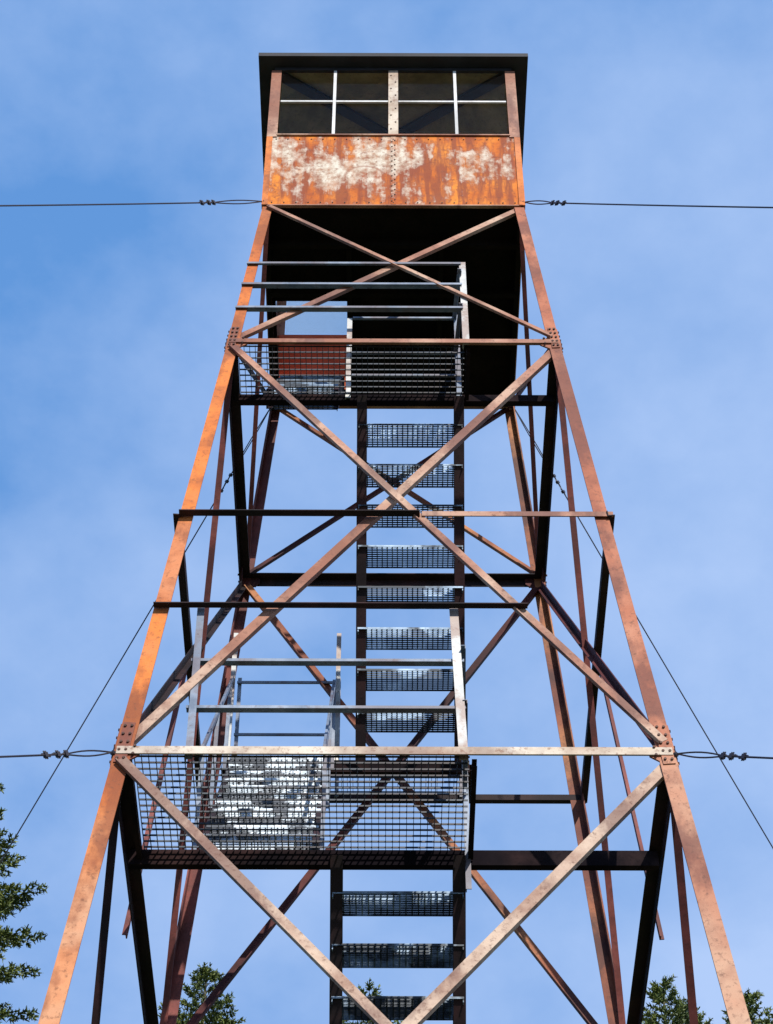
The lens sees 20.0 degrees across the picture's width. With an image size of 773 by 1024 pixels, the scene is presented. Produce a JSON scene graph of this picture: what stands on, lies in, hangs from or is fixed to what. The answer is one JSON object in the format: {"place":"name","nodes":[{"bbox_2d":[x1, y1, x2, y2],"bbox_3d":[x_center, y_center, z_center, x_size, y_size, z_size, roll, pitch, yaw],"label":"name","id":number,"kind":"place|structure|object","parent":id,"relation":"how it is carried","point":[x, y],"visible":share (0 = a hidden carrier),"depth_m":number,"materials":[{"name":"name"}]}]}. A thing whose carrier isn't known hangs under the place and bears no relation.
{"place":"outdoors","nodes":[
{"label":"outdoors","id":0,"kind":"place"},
{"bbox_2d":[0,0,772,1023],"label":"sky","id":1,"kind":"structure","parent":0,"point":[116,321],"materials":[{"name":"blue"}]},
{"bbox_3d":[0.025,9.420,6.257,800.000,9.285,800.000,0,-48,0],"label":"ground","id":2,"kind":"structure","parent":0,"visible":0},
{"bbox_2d":[0,782,48,1023],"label":"fir tree","id":3,"kind":"object","parent":2,"relation":"on","point":[8,901],"visible":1,"depth_m":22.18,"materials":[{"name":"green plant"}]},
{"bbox_2d":[157,962,246,1023],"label":"fir tree","id":4,"kind":"object","parent":2,"relation":"on","point":[214,1014],"visible":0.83,"depth_m":22.54,"materials":[{"name":"green plant"}]},
{"bbox_2d":[342,979,402,1023],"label":"fir tree","id":5,"kind":"object","parent":2,"relation":"on","point":[374,992],"visible":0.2,"depth_m":28.75,"materials":[{"name":"green plant"}]},
{"bbox_2d":[38,53,750,1023],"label":"fire lookout tower","id":6,"kind":"structure","parent":2,"relation":"on","point":[394,207],"depth_m":16.28,"materials":[{"name":"metal"}]},
{"bbox_2d":[0,750,115,758],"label":"guy wire","id":7,"kind":"object","parent":6,"relation":"attached to","point":[57,754],"visible":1,"depth_m":12.40,"materials":[{"name":"metal"}]},
{"bbox_2d":[0,200,263,206],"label":"guy wire","id":8,"kind":"object","parent":6,"relation":"attached to","point":[208,202],"visible":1,"depth_m":16.57,"materials":[{"name":"metal"}]},
{"bbox_2d":[0,409,269,862],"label":"guy wire","id":9,"kind":"object","parent":6,"relation":"attached to","point":[245,450],"visible":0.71,"depth_m":18.80,"materials":[{"name":"metal"}]},
{"bbox_2d":[515,409,772,847],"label":"guy wire","id":10,"kind":"object","parent":6,"relation":"attached to","point":[540,453],"visible":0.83,"depth_m":18.82,"materials":[{"name":"metal"}]},
{"bbox_2d":[522,200,772,207],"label":"guy wire","id":11,"kind":"object","parent":6,"relation":"attached to","point":[557,202],"visible":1,"depth_m":16.65,"materials":[{"name":"metal"}]},
{"bbox_2d":[673,751,772,760],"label":"guy wire","id":12,"kind":"object","parent":6,"relation":"attached to","point":[732,756],"visible":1,"depth_m":12.41,"materials":[{"name":"metal"}]},
{"bbox_2d":[642,973,689,1023],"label":"fir tree","id":13,"kind":"object","parent":2,"relation":"on","point":[657,994],"visible":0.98,"depth_m":23.80,"materials":[{"name":"green plant"}]},
{"bbox_2d":[672,999,712,1023],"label":"fir tree","id":14,"kind":"object","parent":2,"relation":"on","point":[700,1016],"visible":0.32,"depth_m":28.05,"materials":[{"name":"green plant"}]},
{"bbox_2d":[721,987,772,1023],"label":"fir tree","id":15,"kind":"object","parent":2,"relation":"on","point":[750,998],"visible":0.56,"depth_m":26.16,"materials":[{"name":"green plant"}]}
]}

